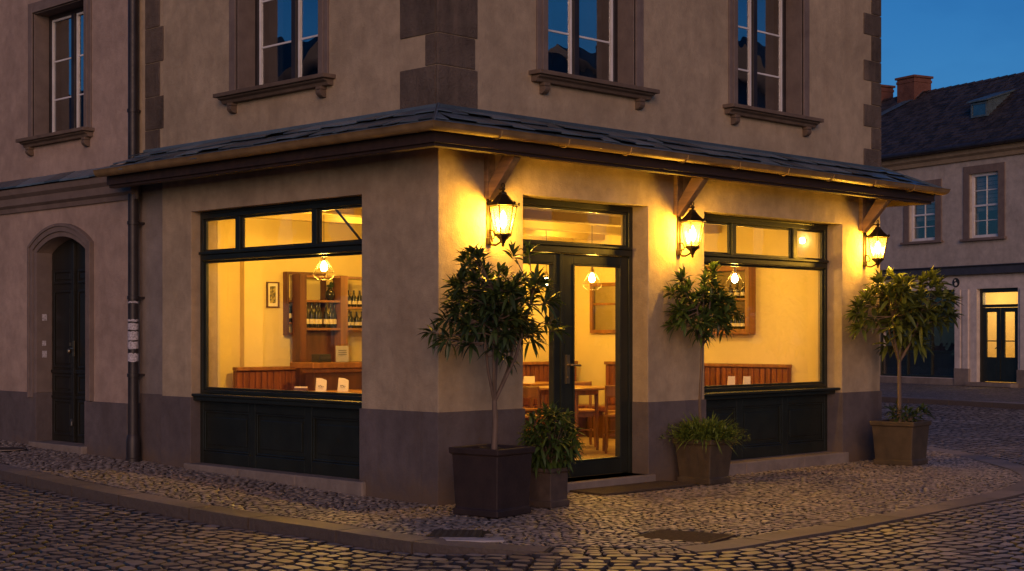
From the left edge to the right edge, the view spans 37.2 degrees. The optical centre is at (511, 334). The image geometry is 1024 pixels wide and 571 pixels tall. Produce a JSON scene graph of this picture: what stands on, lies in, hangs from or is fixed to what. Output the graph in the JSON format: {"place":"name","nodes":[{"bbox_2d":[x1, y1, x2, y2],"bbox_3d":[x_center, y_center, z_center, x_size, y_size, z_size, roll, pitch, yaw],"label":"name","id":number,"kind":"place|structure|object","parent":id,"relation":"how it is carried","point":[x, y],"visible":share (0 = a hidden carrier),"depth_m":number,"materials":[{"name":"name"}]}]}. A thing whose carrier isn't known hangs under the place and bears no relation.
{"place":"outdoors","nodes":[
{"label":"outdoors","id":0,"kind":"place"},
{"bbox_2d":[0,440,1021,551],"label":"pavement","id":1,"kind":"structure","parent":0,"point":[484,533],"depth_m":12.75,"materials":[{"name":"grey stone"}]},
{"bbox_2d":[0,447,25,450],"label":"manhole cover","id":2,"kind":"object","parent":1,"relation":"on","point":[10,448],"visible":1,"depth_m":17.60,"materials":[{"name":"metal"}]},
{"bbox_2d":[0,0,141,459],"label":"neighbour house","id":3,"kind":"structure","parent":1,"relation":"on","point":[63,240],"depth_m":17.96,"materials":[{"name":"paint"}]},
{"bbox_2d":[15,0,94,155],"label":"window","id":4,"kind":"structure","parent":3,"relation":"in","point":[59,31],"depth_m":18.18,"materials":[{"name":"paint"}]},
{"bbox_2d":[51,239,75,442],"bbox_3d":[-5.351,0.075,18.136,0.114,2.410,0.567,0,0,-45],"label":"door leaf","id":5,"kind":"structure","parent":3,"relation":"in","point":[61,257],"depth_m":18.15,"materials":[{"name":"brown wood"}]},
{"bbox_2d":[75,241,84,442],"bbox_3d":[-4.933,0.075,17.744,0.078,2.410,0.567,0,0,-45],"label":"door leaf","id":6,"kind":"structure","parent":3,"relation":"in","point":[80,371],"depth_m":17.83,"materials":[{"name":"brown wood"}]},
{"bbox_2d":[428,529,482,537],"bbox_3d":[-0.420,1.507,11.433,0.380,0.026,0.420,0,0,3],"label":"utility cover","id":7,"kind":"object","parent":1,"relation":"on","point":[436,533],"visible":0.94,"depth_m":11.41,"materials":[{"name":"black metal"}]},
{"bbox_2d":[443,537,504,543],"bbox_3d":[-0.278,1.504,11.058,0.446,0.032,0.198,0,0,-2],"label":"pale paving patch","id":8,"kind":"object","parent":1,"relation":"on","point":[491,539],"visible":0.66,"depth_m":11.02,"materials":[{"name":"grey stone"}]},
{"bbox_2d":[449,444,534,517],"bbox_3d":[-0.165,1.220,12.706,0.522,0.560,0.522,0,0,37],"label":"square planter","id":9,"kind":"object","parent":1,"relation":"on","point":[489,482],"visible":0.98,"depth_m":12.54,"materials":[{"name":"metal"}]},
{"bbox_2d":[416,239,571,449],"bbox_3d":[-0.138,0.088,12.832,1.347,1.827,1.052,0,0,-45],"label":"potted tree","id":10,"kind":"object","parent":9,"relation":"in","point":[497,311],"visible":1,"depth_m":12.67,"materials":[{"name":"green plant"}]},
{"bbox_2d":[93,0,950,505],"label":"corner building","id":11,"kind":"structure","parent":1,"relation":"on","point":[383,148],"depth_m":15.46,"materials":[{"name":"beige paint"}]},
{"bbox_2d":[266,282,279,307],"bbox_3d":[-2.794,-0.460,17.778,0.175,0.300,0.027,0,0,-45],"label":"framed picture","id":12,"kind":"object","parent":11,"relation":"attached to","point":[272,294],"visible":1,"depth_m":17.78,"materials":[{"name":"brown wood"}]},
{"bbox_2d":[213,0,335,113],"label":"window","id":13,"kind":"structure","parent":11,"relation":"in","point":[277,47],"depth_m":15.27,"materials":[{"name":"paint"}]},
{"bbox_2d":[191,196,361,478],"bbox_3d":[-2.253,0.035,15.172,0.368,2.650,2.860,0,0,-45],"label":"shop window","id":14,"kind":"structure","parent":11,"relation":"in","point":[307,432],"depth_m":15.15,"materials":[{"name":"black glass"}]},
{"bbox_2d":[283,271,325,334],"bbox_3d":[-2.461,-0.362,18.070,0.580,0.745,0.083,0,0,-45],"label":"wall cabinet","id":15,"kind":"object","parent":11,"relation":"attached to","point":[286,301],"depth_m":17.88,"materials":[{"name":"brown wood"}]},
{"bbox_2d":[289,298,290,321],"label":"wine bottle","id":16,"kind":"object","parent":15,"relation":"on","point":[289,312],"visible":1,"depth_m":17.89,"materials":[{"name":"green glass"}]},
{"bbox_2d":[313,257,334,279],"bbox_3d":[-2.039,-1.014,16.489,0.239,0.851,0.239,0,0,-45],"label":"pendant lamp","id":17,"kind":"object","parent":11,"relation":"hanging from","point":[325,259],"visible":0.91,"depth_m":16.47,"materials":[{"name":"clear plastic"}]},
{"bbox_2d":[290,361,361,390],"bbox_3d":[-2.011,0.863,17.705,1.100,1.075,0.440,0,0,-45],"label":"bar counter","id":18,"kind":"object","parent":11,"relation":"on","point":[331,373],"visible":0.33,"depth_m":17.42,"materials":[{"name":"brown wood"}]},
{"bbox_2d":[312,354,330,362],"bbox_3d":[-2.186,0.277,17.449,0.170,0.094,0.155,0,0,-45],"label":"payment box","id":19,"kind":"object","parent":18,"relation":"on","point":[319,358],"visible":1,"depth_m":17.39,"materials":[{"name":"black plastic"}]},
{"bbox_2d":[336,346,348,361],"bbox_3d":[-1.965,0.230,17.603,0.220,0.190,0.050,0,0,-45],"label":"menu stand","id":20,"kind":"object","parent":18,"relation":"on","point":[342,353],"visible":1,"depth_m":17.60,"materials":[{"name":"paper"}]},
{"bbox_2d":[292,274,361,386],"bbox_3d":[-1.993,0.350,18.345,1.510,2.100,0.160,0,0,-45],"label":"bottle shelving","id":21,"kind":"object","parent":11,"relation":"on","point":[306,344],"visible":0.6,"depth_m":18.01,"materials":[{"name":"brown wood"}]},
{"bbox_2d":[307,303,308,327],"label":"wine bottle","id":22,"kind":"object","parent":21,"relation":"on","point":[307,317],"visible":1,"depth_m":17.87,"materials":[{"name":"green glass"}]},
{"bbox_2d":[309,303,314,327],"bbox_3d":[-2.360,-0.219,17.940,0.064,0.290,0.064,0,0,9],"label":"wine bottle","id":23,"kind":"object","parent":21,"relation":"on","point":[311,320],"visible":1,"depth_m":17.92,"materials":[{"name":"green glass"}]},
{"bbox_2d":[314,303,318,327],"bbox_3d":[-2.310,-0.219,17.991,0.064,0.290,0.064,0,0,13],"label":"wine bottle","id":24,"kind":"object","parent":21,"relation":"on","point":[316,317],"visible":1,"depth_m":17.97,"materials":[{"name":"green glass"}]},
{"bbox_2d":[318,303,321,327],"bbox_3d":[-2.282,-0.219,18.049,0.064,0.290,0.064,0,0,-3],"label":"wine bottle","id":25,"kind":"object","parent":21,"relation":"on","point":[320,318],"visible":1,"depth_m":18.03,"materials":[{"name":"green glass"}]},
{"bbox_2d":[323,303,328,327],"bbox_3d":[-2.209,-0.219,18.080,0.064,0.290,0.064,0,0,-1],"label":"wine bottle","id":26,"kind":"object","parent":21,"relation":"on","point":[326,320],"visible":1,"depth_m":18.06,"materials":[{"name":"green glass"}]},
{"bbox_2d":[325,282,334,299],"bbox_3d":[-2.173,-0.520,18.165,0.124,0.235,0.121,0,0,-45],"label":"vase","id":27,"kind":"object","parent":21,"relation":"on","point":[329,293],"visible":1,"depth_m":18.13,"materials":[{"name":"green glass"}]},
{"bbox_2d":[329,304,333,327],"bbox_3d":[-2.157,-0.219,18.130,0.064,0.290,0.064,0,0,9],"label":"wine bottle","id":28,"kind":"object","parent":21,"relation":"on","point":[331,319],"visible":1,"depth_m":18.11,"materials":[{"name":"green glass"}]},
{"bbox_2d":[333,304,336,327],"bbox_3d":[-2.128,-0.219,18.203,0.064,0.290,0.064,0,0,15],"label":"wine bottle","id":29,"kind":"object","parent":21,"relation":"on","point":[335,318],"visible":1,"depth_m":18.18,"materials":[{"name":"green glass"}]},
{"bbox_2d":[348,290,350,306],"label":"spirit bottle","id":30,"kind":"object","parent":21,"relation":"on","point":[349,300],"visible":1,"depth_m":18.31,"materials":[{"name":"green glass"}]},
{"bbox_2d":[348,311,350,327],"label":"spirit bottle","id":31,"kind":"object","parent":21,"relation":"on","point":[349,322],"visible":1,"depth_m":18.30,"materials":[{"name":"green glass"}]},
{"bbox_2d":[350,311,353,327],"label":"spirit bottle","id":32,"kind":"object","parent":21,"relation":"on","point":[352,321],"visible":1,"depth_m":18.38,"materials":[{"name":"green glass"}]},
{"bbox_2d":[351,290,356,306],"bbox_3d":[-1.912,-0.429,18.398,0.070,0.200,0.070,0,0,-3],"label":"spirit bottle","id":33,"kind":"object","parent":21,"relation":"on","point":[353,300],"visible":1,"depth_m":18.37,"materials":[{"name":"green glass"}]},
{"bbox_2d":[354,311,359,327],"bbox_3d":[-1.880,-0.174,18.437,0.070,0.200,0.070,0,0,-34],"label":"spirit bottle","id":34,"kind":"object","parent":21,"relation":"on","point":[356,321],"visible":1,"depth_m":18.41,"materials":[{"name":"green glass"}]},
{"bbox_2d":[357,290,361,306],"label":"spirit bottle","id":35,"kind":"object","parent":21,"relation":"on","point":[359,300],"visible":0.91,"depth_m":18.44,"materials":[{"name":"green glass"}]},
{"bbox_2d":[326,389,361,392],"bbox_3d":[-2.110,1.018,16.673,1.500,0.765,0.750,0,0,-45],"label":"dining table","id":36,"kind":"object","parent":11,"relation":"on","point":[354,391],"visible":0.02,"depth_m":16.83,"materials":[{"name":"brown wood"}]},
{"bbox_2d":[294,387,307,390],"bbox_3d":[-2.329,0.608,16.793,0.150,0.055,0.070,0,0,0],"label":"sugar box","id":37,"kind":"object","parent":36,"relation":"on","point":[300,388],"visible":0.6,"depth_m":16.76,"materials":[{"name":"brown wood"}]},
{"bbox_2d":[315,378,326,391],"bbox_3d":[-2.115,0.560,16.850,0.124,0.150,0.050,0,0,-5],"label":"folded napkin","id":38,"kind":"object","parent":36,"relation":"on","point":[321,384],"visible":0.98,"depth_m":16.84,"materials":[{"name":"white fabric"}]},
{"bbox_2d":[337,378,348,390],"bbox_3d":[-1.874,0.560,16.906,0.124,0.150,0.050,0,0,10],"label":"folded napkin","id":39,"kind":"object","parent":36,"relation":"on","point":[343,384],"visible":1,"depth_m":16.89,"materials":[{"name":"white fabric"}]},
{"bbox_2d":[233,361,598,436],"bbox_3d":[-0.985,0.887,19.133,5.710,1.025,0.498,0,0,-45],"label":"wall bench","id":40,"kind":"object","parent":11,"relation":"on","point":[276,377],"depth_m":17.69,"materials":[{"name":"brown wood"}]},
{"bbox_2d":[486,183,519,246],"bbox_3d":[-0.091,-1.066,13.607,0.278,0.575,0.347,0,0,-45],"label":"wall lantern","id":41,"kind":"object","parent":11,"relation":"attached to","point":[502,199],"depth_m":13.58,"materials":[{"name":"metal"}]},
{"bbox_2d":[523,407,536,429],"bbox_3d":[0.049,1.000,19.298,0.420,0.802,0.456,0,0,45],"label":"dining chair","id":42,"kind":"object","parent":11,"relation":"on","point":[528,410],"visible":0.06,"depth_m":19.24,"materials":[{"name":"brown wood"}]},
{"bbox_2d":[523,386,545,429],"bbox_3d":[0.263,1.000,17.768,0.420,0.802,0.456,0,0,35],"label":"dining chair","id":43,"kind":"object","parent":11,"relation":"on","point":[531,391],"visible":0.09,"depth_m":17.53,"materials":[{"name":"brown wood"}]},
{"bbox_2d":[523,381,548,420],"bbox_3d":[0.309,1.018,19.911,0.800,0.765,0.600,0,0,-45],"label":"dining table","id":44,"kind":"object","parent":11,"relation":"on","point":[530,400],"visible":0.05,"depth_m":19.51,"materials":[{"name":"brown wood"}]},
{"bbox_2d":[523,376,534,382],"bbox_3d":[0.219,0.590,19.749,0.154,0.090,0.050,0,0,-10],"label":"folded napkin","id":45,"kind":"object","parent":44,"relation":"on","point":[528,379],"visible":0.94,"depth_m":19.74,"materials":[{"name":"white fabric"}]},
{"bbox_2d":[541,231,548,290],"bbox_3d":[0.450,-0.974,19.982,0.239,0.851,0.239,0,0,-45],"label":"pendant lamp","id":46,"kind":"object","parent":11,"relation":"hanging from","point":[546,272],"visible":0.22,"depth_m":19.98,"materials":[{"name":"black plastic"}]},
{"bbox_2d":[539,386,604,449],"bbox_3d":[0.698,1.018,18.320,0.960,0.765,0.960,0,0,-45],"label":"table","id":47,"kind":"object","parent":11,"relation":"on","point":[587,390],"visible":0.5,"depth_m":18.15,"materials":[{"name":"brown wood"}]},
{"bbox_2d":[523,197,632,477],"bbox_3d":[0.585,0.060,14.834,1.790,2.700,0.151,0,0,-45],"label":"entrance door","id":48,"kind":"structure","parent":11,"relation":"in","point":[562,258],"depth_m":15.00,"materials":[{"name":"black glass"}]},
{"bbox_2d":[575,381,595,446],"bbox_3d":[0.823,1.000,19.059,0.420,0.802,0.456,0,0,-5],"label":"dining chair","id":49,"kind":"object","parent":11,"relation":"on","point":[589,412],"visible":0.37,"depth_m":19.05,"materials":[{"name":"brown wood"}]},
{"bbox_2d":[582,267,601,289],"bbox_3d":[0.973,-0.964,18.497,0.239,0.851,0.239,0,0,-45],"label":"pendant lamp","id":50,"kind":"object","parent":11,"relation":"hanging from","point":[592,271],"visible":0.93,"depth_m":18.48,"materials":[{"name":"black plastic"}]},
{"bbox_2d":[529,0,659,109],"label":"window","id":51,"kind":"structure","parent":11,"relation":"in","point":[597,46],"depth_m":15.00,"materials":[{"name":"paint"}]},
{"bbox_2d":[590,282,614,332],"bbox_3d":[1.358,-0.360,20.947,0.049,0.700,0.740,0,0,-45],"label":"wall mirror","id":52,"kind":"object","parent":11,"relation":"attached to","point":[602,309],"depth_m":21.05,"materials":[{"name":"brown wood"}]},
{"bbox_2d":[602,385,614,453],"bbox_3d":[1.292,1.000,18.020,0.420,0.802,0.456,0,0,0],"label":"dining chair","id":53,"kind":"object","parent":11,"relation":"on","point":[609,392],"visible":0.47,"depth_m":17.82,"materials":[{"name":"brown wood"}]},
{"bbox_2d":[608,410,614,438],"bbox_3d":[1.455,1.000,18.720,0.456,0.802,0.420,0,0,-35],"label":"dining chair","id":54,"kind":"object","parent":11,"relation":"on","point":[611,411],"visible":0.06,"depth_m":18.74,"materials":[{"name":"brown wood"}]},
{"bbox_2d":[585,361,791,438],"bbox_3d":[2.228,0.887,19.759,0.498,1.025,3.030,0,0,-45],"label":"wall bench","id":55,"kind":"object","parent":11,"relation":"on","point":[717,373],"depth_m":19.48,"materials":[{"name":"brown wood"}]},
{"bbox_2d":[676,202,706,257],"bbox_3d":[1.833,-1.066,15.530,0.278,0.575,0.347,0,0,-45],"label":"wall lantern","id":56,"kind":"object","parent":11,"relation":"attached to","point":[692,216],"depth_m":15.50,"materials":[{"name":"metal"}]},
{"bbox_2d":[704,266,755,333],"bbox_3d":[2.546,-0.435,19.688,0.149,0.870,1.380,0,0,-45],"label":"wall shelf","id":57,"kind":"object","parent":11,"relation":"attached to","point":[747,303],"depth_m":19.25,"materials":[{"name":"brown wood"}]},
{"bbox_2d":[728,283,732,297],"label":"spirit bottle","id":58,"kind":"object","parent":57,"relation":"on","point":[730,288],"visible":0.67,"depth_m":19.40,"materials":[{"name":"green glass"}]},
{"bbox_2d":[732,316,736,328],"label":"spirit bottle","id":59,"kind":"object","parent":57,"relation":"on","point":[734,322],"visible":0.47,"depth_m":19.34,"materials":[{"name":"green glass"}]},
{"bbox_2d":[734,282,739,297],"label":"spirit bottle","id":60,"kind":"object","parent":57,"relation":"on","point":[736,293],"visible":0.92,"depth_m":19.33,"materials":[{"name":"green glass"}]},
{"bbox_2d":[736,316,740,328],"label":"spirit bottle","id":61,"kind":"object","parent":57,"relation":"on","point":[738,325],"visible":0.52,"depth_m":19.30,"materials":[{"name":"green glass"}]},
{"bbox_2d":[741,282,744,297],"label":"spirit bottle","id":62,"kind":"object","parent":57,"relation":"on","point":[742,292],"visible":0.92,"depth_m":19.25,"materials":[{"name":"glass"}]},
{"bbox_2d":[741,313,744,328],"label":"spirit bottle","id":63,"kind":"object","parent":57,"relation":"on","point":[742,323],"visible":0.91,"depth_m":19.25,"materials":[{"name":"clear glass"}]},
{"bbox_2d":[725,266,743,290],"bbox_3d":[2.649,-0.944,18.094,0.239,0.851,0.239,0,0,-45],"label":"pendant lamp","id":64,"kind":"object","parent":11,"relation":"hanging from","point":[734,272],"visible":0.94,"depth_m":18.08,"materials":[{"name":"black plastic"}]},
{"bbox_2d":[704,214,840,459],"bbox_3d":[2.829,0.045,17.002,2.650,2.670,0.280,0,0,-45],"label":"shop window","id":65,"kind":"structure","parent":11,"relation":"in","point":[779,419],"depth_m":17.22,"materials":[{"name":"black glass"}]},
{"bbox_2d":[722,0,823,136],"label":"window","id":66,"kind":"structure","parent":11,"relation":"in","point":[768,40],"depth_m":17.12,"materials":[{"name":"paint"}]},
{"bbox_2d":[799,237,805,243],"bbox_3d":[3.573,-1.150,18.706,0.084,0.080,0.070,0,0,-45],"label":"wall light","id":67,"kind":"object","parent":11,"relation":"attached to","point":[802,240],"visible":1,"depth_m":18.68,"materials":[{"name":"white glass"}]},
{"bbox_2d":[863,220,889,267],"bbox_3d":[4.322,-1.066,18.020,0.278,0.575,0.347,0,0,-45],"label":"wall lantern","id":68,"kind":"object","parent":11,"relation":"attached to","point":[877,233],"depth_m":17.98,"materials":[{"name":"metal"}]},
{"bbox_2d":[529,467,570,507],"bbox_3d":[0.316,1.330,13.272,0.291,0.340,0.291,0,0,39],"label":"planter","id":69,"kind":"object","parent":1,"relation":"on","point":[548,489],"visible":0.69,"depth_m":13.17,"materials":[{"name":"concrete"}]},
{"bbox_2d":[515,401,586,476],"bbox_3d":[0.344,0.959,13.272,0.681,0.770,0.708,0,0,-45],"label":"bushy plant","id":70,"kind":"object","parent":69,"relation":"in","point":[550,443],"visible":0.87,"depth_m":13.17,"materials":[{"name":"green plant"}]},
{"bbox_2d":[569,480,695,495],"bbox_3d":[1.185,1.489,14.735,1.380,0.022,0.440,0,0,-45],"label":"doormat","id":71,"kind":"object","parent":1,"relation":"on","point":[630,488],"visible":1,"depth_m":14.66,"materials":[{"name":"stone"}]},
{"bbox_2d":[632,529,735,543],"bbox_3d":[1.270,1.520,11.285,0.620,0.047,0.520,0,0,31],"label":"drain grate","id":72,"kind":"object","parent":1,"relation":"in","point":[687,536],"visible":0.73,"depth_m":11.28,"materials":[{"name":"metal"}]},
{"bbox_2d":[672,438,735,484],"bbox_3d":[1.942,1.275,15.379,0.467,0.450,0.467,0,0,40],"label":"square planter","id":73,"kind":"object","parent":1,"relation":"on","point":[709,464],"visible":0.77,"depth_m":15.23,"materials":[{"name":"concrete"}]},
{"bbox_2d":[660,260,744,421],"bbox_3d":[1.934,0.171,15.418,1.100,1.861,0.731,0,0,-45],"label":"potted tree","id":74,"kind":"object","parent":73,"relation":"in","point":[718,307],"visible":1,"depth_m":15.32,"materials":[{"name":"green plant"}]},
{"bbox_2d":[660,410,749,455],"bbox_3d":[1.971,0.989,15.386,0.970,0.460,0.935,0,0,-45],"label":"trailing plant","id":75,"kind":"object","parent":73,"relation":"in","point":[708,430],"visible":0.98,"depth_m":15.22,"materials":[{"name":"green plant"}]},
{"bbox_2d":[870,419,931,465],"bbox_3d":[4.495,1.250,17.592,0.537,0.500,0.537,0,0,37],"label":"square planter","id":76,"kind":"object","parent":1,"relation":"on","point":[901,443],"visible":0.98,"depth_m":17.41,"materials":[{"name":"concrete"}]},
{"bbox_2d":[842,266,963,421],"bbox_3d":[4.558,0.121,17.531,1.482,1.858,1.140,0,0,-45],"label":"potted tree","id":77,"kind":"object","parent":76,"relation":"in","point":[901,309],"visible":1,"depth_m":17.44,"materials":[{"name":"green plant"}]},
{"bbox_2d":[884,400,934,421],"bbox_3d":[4.572,0.951,17.647,0.546,0.413,0.526,0,0,-45],"label":"plant","id":78,"kind":"object","parent":76,"relation":"in","point":[909,413],"visible":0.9,"depth_m":17.58,"materials":[{"name":"green plant"}]},
{"bbox_2d":[0,402,1023,570],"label":"road","id":79,"kind":"structure","parent":0,"point":[557,564],"depth_m":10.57,"materials":[{"name":"grey stone"}]},
{"bbox_2d":[0,446,1023,555],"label":"kerb","id":80,"kind":"structure","parent":79,"relation":"on","point":[327,532],"depth_m":12.35,"materials":[{"name":"stone"}]},
{"bbox_2d":[550,547,690,556],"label":"kerb gap setts","id":81,"kind":"structure","parent":79,"relation":"on","point":[604,552],"depth_m":10.51,"materials":[{"name":"grey stone"}]},
{"bbox_2d":[882,396,1023,409],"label":"kerb","id":82,"kind":"structure","parent":79,"relation":"on","point":[973,403],"depth_m":31.98,"materials":[{"name":"stone"}]},
{"bbox_2d":[727,376,734,384],"bbox_3d":[2.637,0.570,18.306,0.094,0.130,0.050,0,0,0],"label":"folded napkin","id":83,"kind":"object","parent":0,"point":[731,380],"visible":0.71,"depth_m":18.30,"materials":[{"name":"white fabric"}]},
{"bbox_2d":[743,376,750,383],"bbox_3d":[2.821,0.570,18.292,0.094,0.130,0.050,0,0,0],"label":"folded napkin","id":84,"kind":"object","parent":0,"point":[746,379],"visible":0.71,"depth_m":18.28,"materials":[{"name":"white fabric"}]},
{"bbox_2d":[880,382,1023,402],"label":"pavement","id":85,"kind":"structure","parent":0,"point":[978,393],"depth_m":36.48,"materials":[{"name":"grey stone"}]},
{"bbox_2d":[880,72,1023,387],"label":"opposite house","id":86,"kind":"structure","parent":85,"relation":"on","point":[964,142],"depth_m":42.06,"materials":[{"name":"paint"}]},
{"bbox_2d":[880,290,953,377],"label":"shop window","id":87,"kind":"structure","parent":86,"relation":"in","point":[940,364],"depth_m":43.78,"materials":[{"name":"black glass"}]},
{"bbox_2d":[900,179,942,244],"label":"window","id":88,"kind":"structure","parent":86,"relation":"in","point":[933,211],"depth_m":43.20,"materials":[{"name":"paint"}]},
{"bbox_2d":[960,162,1006,241],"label":"window","id":89,"kind":"structure","parent":86,"relation":"in","point":[994,186],"depth_m":41.32,"materials":[{"name":"paint"}]},
{"bbox_2d":[980,288,1017,381],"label":"shop door","id":90,"kind":"structure","parent":86,"relation":"in","point":[1001,368],"depth_m":40.82,"materials":[{"name":"black wood"}]},
{"bbox_2d":[880,0,1023,96],"label":"sky","id":91,"kind":"structure","parent":0,"point":[953,42],"materials":[{"name":"blue"}]}
]}

